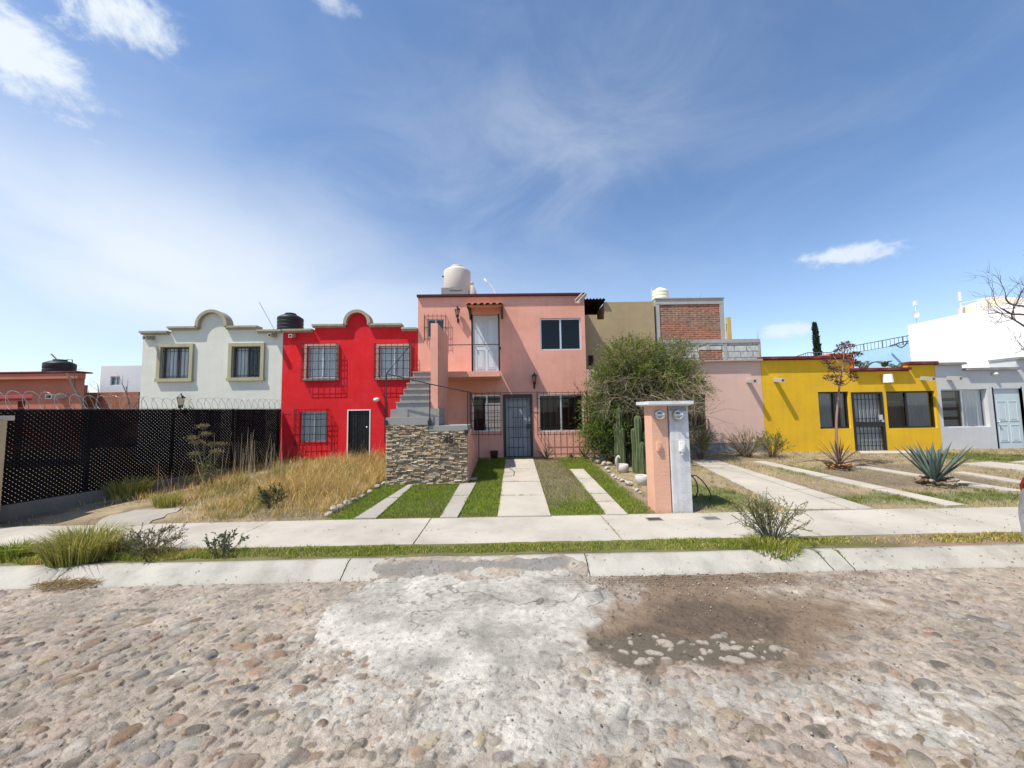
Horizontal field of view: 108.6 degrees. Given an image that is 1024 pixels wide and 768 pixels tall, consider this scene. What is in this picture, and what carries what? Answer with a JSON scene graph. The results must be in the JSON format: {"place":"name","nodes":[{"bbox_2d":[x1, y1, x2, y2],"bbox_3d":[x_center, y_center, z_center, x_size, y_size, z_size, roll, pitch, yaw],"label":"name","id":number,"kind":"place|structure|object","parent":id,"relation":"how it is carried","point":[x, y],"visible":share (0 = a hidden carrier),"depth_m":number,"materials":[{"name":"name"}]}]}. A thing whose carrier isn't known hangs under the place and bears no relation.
{"place":"outdoors","nodes":[
{"label":"outdoors","id":0,"kind":"place"},
{"bbox_2d":[96,508,181,526],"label":"broken path","id":1,"kind":"structure","parent":0,"point":[145,516],"depth_m":6.40,"materials":[{"name":"grey concrete"}]},
{"bbox_2d":[4,446,584,554],"bbox_3d":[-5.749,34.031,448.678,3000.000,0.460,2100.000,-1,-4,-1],"label":"ground","id":2,"kind":"structure","parent":0,"point":[78,452],"depth_m":15.65,"materials":[{"name":"soil"}]},
{"bbox_2d":[0,394,32,464],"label":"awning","id":3,"kind":"object","parent":2,"relation":"on","point":[17,397],"visible":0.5,"depth_m":11.58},
{"bbox_2d":[0,371,92,449],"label":"house","id":4,"kind":"structure","parent":2,"relation":"on","point":[53,383],"depth_m":18.20,"materials":[{"name":"orange paint"}]},
{"bbox_2d":[41,354,76,370],"bbox_3d":[-24.097,-0.995,19.614,1.187,1.282,1.187,-5,-6,44],"label":"water tank","id":5,"kind":"object","parent":4,"relation":"on","point":[55,364],"visible":0.56,"depth_m":19.28,"materials":[{"name":"black plastic"}]},
{"bbox_2d":[66,369,139,447],"bbox_3d":[-13.909,1.036,12.770,3.303,3.200,0.566,-1,-4,-1],"label":"bare tree","id":6,"kind":"object","parent":2,"relation":"on","point":[77,393],"visible":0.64,"depth_m":12.80,"materials":[{"name":"brown plant"}]},
{"bbox_2d":[84,385,139,445],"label":"wall","id":7,"kind":"structure","parent":2,"relation":"on","point":[103,400],"depth_m":19.22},
{"bbox_2d":[99,365,141,391],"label":"house","id":8,"kind":"structure","parent":2,"relation":"on","point":[108,383],"depth_m":24.76,"materials":[{"name":"paint"}]},
{"bbox_2d":[111,376,119,384],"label":"window","id":9,"kind":"structure","parent":8,"relation":"in","point":[114,382],"depth_m":24.83,"materials":[{"name":"glass"}]},
{"bbox_2d":[137,309,282,462],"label":"house","id":10,"kind":"structure","parent":2,"relation":"on","point":[210,354],"depth_m":12.13,"materials":[{"name":"white paint"}]},
{"bbox_2d":[154,343,194,381],"bbox_3d":[-11.085,-0.695,12.190,1.199,1.262,0.280,-1,-4,-1],"label":"window","id":11,"kind":"structure","parent":10,"relation":"in","point":[172,370],"depth_m":12.13,"materials":[{"name":"beige glass"}]},
{"bbox_2d":[226,343,264,380],"bbox_3d":[-8.764,-0.723,12.221,1.204,1.254,0.278,-1,-4,-1],"label":"window","id":12,"kind":"structure","parent":10,"relation":"in","point":[241,361],"depth_m":12.15,"materials":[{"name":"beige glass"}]},
{"bbox_2d":[280,309,417,460],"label":"house","id":13,"kind":"structure","parent":2,"relation":"on","point":[334,386],"depth_m":12.16,"materials":[{"name":"red paint"}]},
{"bbox_2d":[277,312,303,329],"bbox_3d":[-8.422,-2.277,13.992,0.885,0.820,0.885,-1,-4,-1],"label":"water tank","id":14,"kind":"object","parent":13,"relation":"on","point":[288,320],"visible":0.73,"depth_m":13.64,"materials":[{"name":"black plastic"}]},
{"bbox_2d":[293,409,327,445],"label":"window","id":15,"kind":"structure","parent":13,"relation":"in","point":[314,428],"depth_m":12.16,"materials":[{"name":"glass"}]},
{"bbox_2d":[301,343,338,380],"bbox_3d":[-6.313,-0.713,12.209,1.171,1.244,0.365,-1,-4,-1],"label":"window","id":16,"kind":"structure","parent":13,"relation":"in","point":[323,362],"depth_m":12.26,"materials":[{"name":"metal"}]},
{"bbox_2d":[347,409,370,457],"bbox_3d":[-5.020,1.633,12.110,0.758,1.586,0.142,-1,-4,-1],"label":"door","id":17,"kind":"structure","parent":13,"relation":"in","point":[359,421],"depth_m":12.11,"materials":[{"name":"black metal"}]},
{"bbox_2d":[374,343,410,380],"bbox_3d":[-3.936,-0.725,12.240,1.197,1.225,0.364,-1,-4,-1],"label":"window","id":18,"kind":"structure","parent":13,"relation":"in","point":[388,355],"depth_m":12.31,"materials":[{"name":"glass"}]},
{"bbox_2d":[417,292,588,457],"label":"house","id":19,"kind":"structure","parent":2,"relation":"on","point":[524,406],"depth_m":12.29,"materials":[{"name":"pink paint"}]},
{"bbox_2d":[424,314,445,340],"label":"window","id":20,"kind":"structure","parent":19,"relation":"in","point":[440,321],"depth_m":12.39,"materials":[{"name":"metal"}]},
{"bbox_2d":[441,287,469,293],"bbox_3d":[-2.107,-2.962,14.010,0.986,1.099,1.048,-1,-4,-1],"label":"tank base","id":21,"kind":"object","parent":19,"relation":"on","point":[465,290],"visible":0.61,"depth_m":13.53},
{"bbox_2d":[442,264,470,291],"bbox_3d":[-2.121,-4.018,14.098,1.067,1.020,1.022,-1,-4,-1],"label":"water tank","id":22,"kind":"object","parent":21,"relation":"on","point":[457,276],"visible":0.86,"depth_m":13.65,"materials":[{"name":"beige plastic"}]},
{"bbox_2d":[470,281,476,293],"bbox_3d":[-1.867,-3.494,16.972,0.523,2.474,0.523,-1,-4,-1],"label":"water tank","id":23,"kind":"object","parent":19,"relation":"on","point":[473,290],"visible":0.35,"depth_m":16.88,"materials":[{"name":"beige plastic"}]},
{"bbox_2d":[471,314,499,370],"bbox_3d":[-0.884,-1.373,12.346,0.947,1.988,0.148,-1,-4,-1],"label":"door","id":24,"kind":"structure","parent":19,"relation":"in","point":[485,330],"depth_m":12.36,"materials":[{"name":"metal"}]},
{"bbox_2d":[469,391,501,435],"bbox_3d":[-0.865,0.977,12.108,1.033,1.441,0.326,-1,-4,-1],"label":"window","id":25,"kind":"structure","parent":19,"relation":"in","point":[487,407],"depth_m":12.24,"materials":[{"name":"glass"}]},
{"bbox_2d":[506,398,530,455],"bbox_3d":[0.199,1.394,12.240,0.908,2.056,0.050,-1,-4,-1],"label":"door","id":26,"kind":"structure","parent":19,"relation":"in","point":[512,401],"depth_m":12.22,"materials":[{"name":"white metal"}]},
{"bbox_2d":[540,318,580,349],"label":"window","id":27,"kind":"structure","parent":19,"relation":"in","point":[558,333],"depth_m":12.45,"materials":[{"name":"glass"}]},
{"bbox_2d":[537,391,587,435],"bbox_3d":[1.643,0.963,12.141,1.650,1.455,0.326,-1,-4,-1],"label":"window","id":28,"kind":"structure","parent":19,"relation":"in","point":[557,412],"depth_m":12.27,"materials":[{"name":"glass"}]},
{"bbox_2d":[584,297,765,454],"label":"house","id":29,"kind":"structure","parent":2,"relation":"on","point":[735,369],"depth_m":12.89,"materials":[{"name":"pink paint"}]},
{"bbox_2d":[588,356,592,365],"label":"window","id":30,"kind":"structure","parent":29,"relation":"in","point":[590,359],"depth_m":13.03,"materials":[{"name":"black glass"}]},
{"bbox_2d":[652,287,668,299],"bbox_3d":[5.825,-3.467,14.462,0.652,0.604,0.652,-1,-4,-1],"label":"water tank","id":31,"kind":"object","parent":29,"relation":"on","point":[660,292],"visible":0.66,"depth_m":14.19,"materials":[{"name":"beige plastic"}]},
{"bbox_2d":[688,394,708,430],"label":"window","id":32,"kind":"structure","parent":29,"relation":"in","point":[694,420],"depth_m":12.29,"materials":[{"name":"glass"}]},
{"bbox_2d":[811,321,822,355],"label":"cypress","id":33,"kind":"object","parent":2,"relation":"on","point":[815,338],"visible":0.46,"depth_m":46.89,"materials":[{"name":"green plant"}]},
{"bbox_2d":[820,353,854,367],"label":"wall","id":34,"kind":"structure","parent":2,"relation":"on","point":[851,366],"depth_m":17.34,"materials":[{"name":"paint"}]},
{"bbox_2d":[757,355,941,452],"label":"house","id":35,"kind":"structure","parent":2,"relation":"on","point":[885,408],"depth_m":12.36,"materials":[{"name":"yellow paint"}]},
{"bbox_2d":[818,392,848,428],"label":"window","id":36,"kind":"structure","parent":35,"relation":"in","point":[823,397],"depth_m":12.45,"materials":[{"name":"black glass"}]},
{"bbox_2d":[854,394,883,450],"bbox_3d":[11.918,1.291,12.413,1.061,2.029,0.040,-1,-4,-1],"label":"door","id":37,"kind":"structure","parent":35,"relation":"in","point":[858,395],"depth_m":12.40,"materials":[{"name":"white metal"}]},
{"bbox_2d":[886,391,935,427],"bbox_3d":[13.410,0.868,12.510,1.665,1.240,0.206,-1,-4,-1],"label":"window","id":38,"kind":"structure","parent":35,"relation":"in","point":[915,402],"depth_m":12.50,"materials":[{"name":"grey glass"}]},
{"bbox_2d":[798,335,910,367],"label":"building","id":39,"kind":"structure","parent":2,"relation":"on","point":[895,354],"depth_m":19.52,"materials":[{"name":"blue paint"}]},
{"bbox_2d":[889,341,908,347],"bbox_3d":[18.947,-1.901,17.966,0.109,0.309,2.374,-3,-5,30],"label":"cable","id":40,"kind":"object","parent":39,"relation":"attached to","point":[899,343],"visible":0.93,"depth_m":17.97,"materials":[{"name":"black metal"}]},
{"bbox_2d":[849,361,878,367],"bbox_3d":[15.829,0.702,16.426,1.151,3.469,1.193,-1,-4,-1],"label":"palm","id":41,"kind":"object","parent":2,"relation":"on","point":[866,366],"visible":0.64,"depth_m":16.39,"materials":[{"name":"green plant"}]},
{"bbox_2d":[878,361,891,366],"bbox_3d":[16.773,0.681,16.419,0.513,3.479,0.485,-1,-4,-1],"label":"palm","id":42,"kind":"object","parent":2,"relation":"on","point":[884,364],"visible":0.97,"depth_m":16.46,"materials":[{"name":"green plant"}]},
{"bbox_2d":[908,292,1023,367],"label":"building","id":43,"kind":"structure","parent":2,"relation":"on","point":[970,340],"depth_m":14.40,"materials":[{"name":"white paint"}]},
{"bbox_2d":[958,297,1023,314],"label":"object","id":44,"kind":"object","parent":43,"relation":"on","point":[971,307],"visible":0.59,"depth_m":14.36,"materials":[{"name":"white"}]},
{"bbox_2d":[934,357,1023,448],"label":"house","id":45,"kind":"structure","parent":2,"relation":"on","point":[981,408],"depth_m":12.44,"materials":[{"name":"grey paint"}]},
{"bbox_2d":[941,389,986,426],"bbox_3d":[15.246,0.822,12.541,1.585,1.275,0.153,-1,-4,-1],"label":"window","id":46,"kind":"structure","parent":45,"relation":"in","point":[969,399],"depth_m":12.54,"materials":[{"name":"metal"}]},
{"bbox_2d":[992,387,1023,448],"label":"door","id":47,"kind":"structure","parent":45,"relation":"in","point":[1007,407],"depth_m":12.41,"materials":[{"name":"metal"}]},
{"bbox_2d":[0,507,1020,549],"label":"pavement","id":48,"kind":"structure","parent":0,"point":[362,532],"depth_m":5.52,"materials":[{"name":"concrete"}]},
{"bbox_2d":[0,416,14,503],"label":"meter pillar","id":49,"kind":"structure","parent":48,"relation":"on","point":[3,423],"depth_m":6.18,"materials":[{"name":"beige paint"}]},
{"bbox_2d":[9,505,1014,585],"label":"joint weeds","id":50,"kind":"object","parent":48,"relation":"on","point":[560,514],"visible":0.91,"depth_m":6.04,"materials":[{"name":"green plant"}]},
{"bbox_2d":[645,517,663,520],"bbox_3d":[2.268,2.167,5.861,0.250,0.044,0.170,-1,-4,-1],"label":"meter cover","id":51,"kind":"object","parent":48,"relation":"on","point":[654,519],"visible":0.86,"depth_m":5.83,"materials":[{"name":"grey metal"}]},
{"bbox_2d":[701,516,721,519],"bbox_3d":[3.177,2.151,5.865,0.250,0.049,0.170,-1,-4,-1],"label":"meter cover","id":52,"kind":"object","parent":48,"relation":"on","point":[711,518],"visible":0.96,"depth_m":5.83,"materials":[{"name":"grey metal"}]},
{"bbox_2d":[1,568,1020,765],"bbox_3d":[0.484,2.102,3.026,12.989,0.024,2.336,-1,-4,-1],"label":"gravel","id":53,"kind":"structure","parent":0,"point":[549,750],"depth_m":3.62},
{"bbox_2d":[0,553,1023,767],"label":"street","id":54,"kind":"structure","parent":0,"point":[385,640],"depth_m":2.68,"materials":[{"name":"grey stone"}]},
{"bbox_2d":[12,507,1015,582],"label":"leaf litter","id":55,"kind":"object","parent":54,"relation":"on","point":[706,537],"visible":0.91,"depth_m":4.59,"materials":[{"name":"brown plant"}]},
{"bbox_2d":[0,448,1023,526],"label":"yard ground","id":56,"kind":"structure","parent":0,"point":[98,511],"depth_m":7.63,"materials":[{"name":"beige soil"}]},
{"bbox_2d":[89,472,166,498],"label":"grass tuft","id":57,"kind":"object","parent":56,"relation":"on","point":[137,486],"visible":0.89,"depth_m":7.75,"materials":[{"name":"green plant"}]},
{"bbox_2d":[0,390,284,521],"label":"fence","id":58,"kind":"object","parent":56,"relation":"on","point":[90,455],"visible":0.95,"depth_m":7.75,"materials":[{"name":"black metal"}]},
{"bbox_2d":[144,489,193,507],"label":"grass tuft","id":59,"kind":"object","parent":56,"relation":"on","point":[161,502],"visible":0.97,"depth_m":7.03,"materials":[{"name":"green plant"}]},
{"bbox_2d":[0,442,385,525],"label":"dry grass","id":60,"kind":"structure","parent":56,"relation":"on","point":[316,486],"depth_m":7.84,"materials":[{"name":"beige plant"}]},
{"bbox_2d":[179,423,282,488],"bbox_3d":[-6.796,1.736,9.387,1.941,1.576,2.937,1,-4,-21],"label":"dead weed","id":61,"kind":"object","parent":56,"relation":"on","point":[200,441],"visible":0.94,"depth_m":8.41,"materials":[{"name":"brown plant"}]},
{"bbox_2d":[256,482,287,507],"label":"shrub","id":62,"kind":"object","parent":56,"relation":"on","point":[265,496],"visible":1,"depth_m":6.85,"materials":[{"name":"green plant"}]},
{"bbox_2d":[354,484,412,519],"bbox_3d":[-2.318,2.301,7.278,0.366,0.182,2.356,-1,-4,6],"label":"driveway strip","id":63,"kind":"object","parent":56,"relation":"on","point":[375,511],"visible":0.64,"depth_m":6.76,"materials":[{"name":"grey concrete"}]},
{"bbox_2d":[384,323,500,485],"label":"staircase","id":64,"kind":"structure","parent":56,"relation":"on","point":[427,443],"depth_m":8.53,"materials":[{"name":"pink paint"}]},
{"bbox_2d":[440,483,474,517],"bbox_3d":[-1.013,2.282,7.296,0.360,0.183,2.374,-1,-4,0],"label":"driveway strip","id":65,"kind":"object","parent":56,"relation":"on","point":[453,508],"visible":0.75,"depth_m":7.01,"materials":[{"name":"grey concrete"}]},
{"bbox_2d":[323,456,653,518],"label":"lawn grass","id":66,"kind":"structure","parent":56,"relation":"on","point":[581,463],"depth_m":7.41,"materials":[{"name":"green plant"}]},
{"bbox_2d":[490,450,497,458],"bbox_3d":[-0.573,2.259,11.762,0.280,0.240,0.276,-1,-4,-1],"label":"flower pot","id":67,"kind":"object","parent":56,"relation":"on","point":[493,454],"visible":0.97,"depth_m":11.66,"materials":[{"name":"black plastic"}]},
{"bbox_2d":[498,459,550,516],"bbox_3d":[0.210,2.305,8.789,0.882,0.313,5.370,-1,-4,0],"label":"driveway strip","id":68,"kind":"object","parent":56,"relation":"on","point":[521,471],"visible":0.82,"depth_m":7.57,"materials":[{"name":"concrete"}]},
{"bbox_2d":[531,444,556,458],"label":"agave","id":69,"kind":"object","parent":56,"relation":"on","point":[546,456],"visible":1,"depth_m":11.52,"materials":[{"name":"green plant"}]},
{"bbox_2d":[570,446,591,457],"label":"agave","id":70,"kind":"object","parent":56,"relation":"on","point":[585,453],"visible":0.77,"depth_m":11.53,"materials":[{"name":"green plant"}]},
{"bbox_2d":[569,469,627,514],"bbox_3d":[1.745,2.258,7.987,0.382,0.243,3.730,-1,-4,-1],"label":"driveway strip","id":71,"kind":"object","parent":56,"relation":"on","point":[610,506],"visible":0.77,"depth_m":7.33,"materials":[{"name":"concrete"}]},
{"bbox_2d":[613,408,626,465],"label":"cactus","id":72,"kind":"object","parent":56,"relation":"on","point":[619,439],"visible":0.84,"depth_m":10.17,"materials":[{"name":"green plant"}]},
{"bbox_2d":[615,455,628,472],"bbox_3d":[2.830,2.056,9.520,0.370,0.459,0.318,-1,-4,-1],"label":"planter","id":73,"kind":"object","parent":56,"relation":"on","point":[622,467],"visible":0.98,"depth_m":9.40,"materials":[{"name":"concrete"}]},
{"bbox_2d":[631,415,644,473],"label":"cactus","id":74,"kind":"object","parent":56,"relation":"on","point":[638,463],"visible":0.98,"depth_m":9.28,"materials":[{"name":"green plant"}]},
{"bbox_2d":[635,474,646,485],"bbox_3d":[2.923,2.020,8.228,0.357,0.458,0.307,-1,-4,-1],"label":"planter","id":75,"kind":"object","parent":56,"relation":"on","point":[640,479],"visible":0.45,"depth_m":8.11,"materials":[{"name":"concrete"}]},
{"bbox_2d":[644,431,646,474],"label":"cactus","id":76,"kind":"object","parent":56,"relation":"on","point":[645,454],"visible":0.08,"depth_m":9.15,"materials":[{"name":"green plant"}]},
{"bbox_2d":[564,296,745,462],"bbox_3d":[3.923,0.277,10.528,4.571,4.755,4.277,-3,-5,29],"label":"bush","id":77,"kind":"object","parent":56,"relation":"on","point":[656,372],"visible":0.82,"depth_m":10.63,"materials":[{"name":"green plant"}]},
{"bbox_2d":[636,401,693,512],"bbox_3d":[2.706,1.275,6.471,0.764,1.937,0.620,-1,-4,-1],"label":"meter post","id":78,"kind":"object","parent":56,"relation":"on","point":[668,470],"visible":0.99,"depth_m":6.31,"materials":[{"name":"concrete"}]},
{"bbox_2d":[691,475,710,499],"bbox_3d":[3.487,1.980,6.846,0.448,0.624,0.072,-1,-4,-1],"label":"hose","id":79,"kind":"object","parent":56,"relation":"on","point":[697,486],"visible":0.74,"depth_m":6.85,"materials":[{"name":"black rubber"}]},
{"bbox_2d":[689,417,721,459],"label":"shrub","id":80,"kind":"object","parent":56,"relation":"on","point":[702,439],"visible":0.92,"depth_m":11.07,"materials":[{"name":"green plant"}]},
{"bbox_2d":[724,446,753,455],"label":"agave","id":81,"kind":"object","parent":56,"relation":"on","point":[739,451],"visible":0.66,"depth_m":11.61,"materials":[{"name":"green plant"}]},
{"bbox_2d":[723,427,773,457],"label":"shrub","id":82,"kind":"object","parent":56,"relation":"on","point":[745,447],"visible":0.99,"depth_m":11.30,"materials":[{"name":"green plant"}]},
{"bbox_2d":[690,460,848,510],"bbox_3d":[5.272,2.224,8.592,1.005,0.287,4.716,-1,-4,2],"label":"driveway strip","id":83,"kind":"object","parent":56,"relation":"on","point":[760,485],"visible":0.73,"depth_m":7.48,"materials":[{"name":"concrete"}]},
{"bbox_2d":[754,428,794,457],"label":"shrub","id":84,"kind":"object","parent":56,"relation":"on","point":[777,444],"visible":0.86,"depth_m":11.26,"materials":[{"name":"green plant"}]},
{"bbox_2d":[709,460,873,509],"bbox_3d":[5.908,2.211,8.513,0.394,0.282,4.585,-1,-4,-1],"label":"driveway strip","id":85,"kind":"object","parent":56,"relation":"on","point":[850,505],"visible":0.7,"depth_m":7.41,"materials":[{"name":"concrete"}]},
{"bbox_2d":[590,447,1023,512],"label":"yard grass","id":86,"kind":"structure","parent":56,"relation":"on","point":[982,457],"depth_m":7.99,"materials":[{"name":"green plant"}]},
{"bbox_2d":[796,341,882,469],"bbox_3d":[8.491,0.537,9.539,2.234,3.305,0.994,0,-4,-18],"label":"agave","id":87,"kind":"object","parent":56,"relation":"on","point":[837,463],"visible":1,"depth_m":9.50,"materials":[{"name":"brown plant"}]},
{"bbox_2d":[753,461,965,506],"bbox_3d":[7.358,2.185,8.443,0.386,0.270,4.262,0,-4,-8],"label":"driveway strip","id":88,"kind":"object","parent":56,"relation":"on","point":[942,502],"visible":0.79,"depth_m":7.71,"materials":[{"name":"concrete"}]},
{"bbox_2d":[859,451,915,454],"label":"driveway strip","id":89,"kind":"object","parent":56,"relation":"on","point":[880,452],"visible":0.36,"depth_m":11.65,"materials":[{"name":"concrete"}]},
{"bbox_2d":[891,441,976,485],"bbox_3d":[8.939,1.653,7.741,0.892,0.946,1.120,0,-4,-17],"label":"agave","id":90,"kind":"object","parent":56,"relation":"on","point":[930,466],"visible":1,"depth_m":7.71,"materials":[{"name":"green plant"}]},
{"bbox_2d":[856,466,1020,492],"bbox_3d":[9.503,2.154,8.376,0.342,0.187,2.656,0,-4,-15],"label":"driveway strip","id":91,"kind":"object","parent":56,"relation":"on","point":[984,486],"visible":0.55,"depth_m":7.78,"materials":[{"name":"concrete"}]},
{"bbox_2d":[952,471,1020,484],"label":"driveway strip","id":92,"kind":"object","parent":56,"relation":"on","point":[1002,479],"visible":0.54,"depth_m":8.22,"materials":[{"name":"concrete"}]},
{"bbox_2d":[962,461,1023,470],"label":"driveway strip","id":93,"kind":"object","parent":56,"relation":"on","point":[1008,466],"visible":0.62,"depth_m":9.49,"materials":[{"name":"concrete"}]},
{"bbox_2d":[963,250,1023,355],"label":"bare tree","id":94,"kind":"object","parent":56,"relation":"on","point":[1013,314],"visible":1,"depth_m":9.80,"materials":[{"name":"brown plant"}]},
{"bbox_2d":[0,530,1023,565],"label":"verge ground","id":95,"kind":"structure","parent":0,"point":[892,542],"depth_m":4.66,"materials":[{"name":"green plant"}]},
{"bbox_2d":[0,537,41,561],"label":"grass tuft","id":96,"kind":"object","parent":95,"relation":"on","point":[7,549],"visible":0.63,"depth_m":4.63,"materials":[{"name":"green plant"}]},
{"bbox_2d":[13,517,151,567],"bbox_3d":[-5.357,1.957,4.601,1.543,0.489,1.206,-1,-4,-1],"label":"grass tuft","id":97,"kind":"object","parent":95,"relation":"on","point":[70,548],"visible":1,"depth_m":4.47,"materials":[{"name":"green plant"}]},
{"bbox_2d":[100,532,142,555],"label":"grass tuft","id":98,"kind":"object","parent":95,"relation":"on","point":[116,547],"visible":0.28,"depth_m":4.71,"materials":[{"name":"plant"}]},
{"bbox_2d":[116,521,187,557],"bbox_3d":[-4.621,2.003,4.746,0.841,0.420,0.696,-4,-5,41],"label":"shrub","id":99,"kind":"object","parent":95,"relation":"on","point":[141,547],"visible":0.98,"depth_m":4.67,"materials":[{"name":"green plant"}]},
{"bbox_2d":[202,528,249,555],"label":"shrub","id":100,"kind":"object","parent":95,"relation":"on","point":[223,545],"visible":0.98,"depth_m":4.69,"materials":[{"name":"green plant"}]},
{"bbox_2d":[734,532,806,561],"bbox_3d":[3.240,2.016,4.614,0.894,0.215,0.700,-1,-4,-1],"label":"grass tuft","id":101,"kind":"object","parent":95,"relation":"on","point":[780,546],"visible":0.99,"depth_m":4.54,"materials":[{"name":"green plant"}]},
{"bbox_2d":[728,488,813,542],"bbox_3d":[3.375,1.740,4.862,0.977,0.707,1.003,-1,-4,-1],"label":"shrub","id":102,"kind":"object","parent":95,"relation":"on","point":[762,519],"visible":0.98,"depth_m":4.81,"materials":[{"name":"green plant"}]},
{"bbox_2d":[0,0,1023,392],"label":"sky","id":103,"kind":"structure","parent":0,"point":[840,166],"materials":[{"name":"blue"}]},
{"bbox_2d":[613,446,631,465],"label":"shrub","id":104,"kind":"object","parent":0,"point":[629,459],"visible":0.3,"depth_m":10.18,"materials":[{"name":"green plant"}]},
{"label":"street","id":105,"kind":"structure","parent":0,"visible":0},
{"bbox_2d":[30,574,104,591],"bbox_3d":[-5.012,2.242,4.146,0.834,0.184,0.373,-1,-4,-1],"label":"grass heap","id":106,"kind":"object","parent":105,"relation":"on","point":[82,582],"depth_m":4.12,"materials":[{"name":"brown plant"}]},
{"bbox_2d":[0,544,1023,589],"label":"kerb","id":107,"kind":"structure","parent":105,"relation":"on","point":[326,570],"depth_m":4.33,"materials":[{"name":"concrete"}]},
{"bbox_2d":[1018,477,1023,537],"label":"parked car","id":108,"kind":"object","parent":105,"relation":"on","point":[1021,508],"visible":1,"depth_m":4.16,"materials":[{"name":"silver metal"}]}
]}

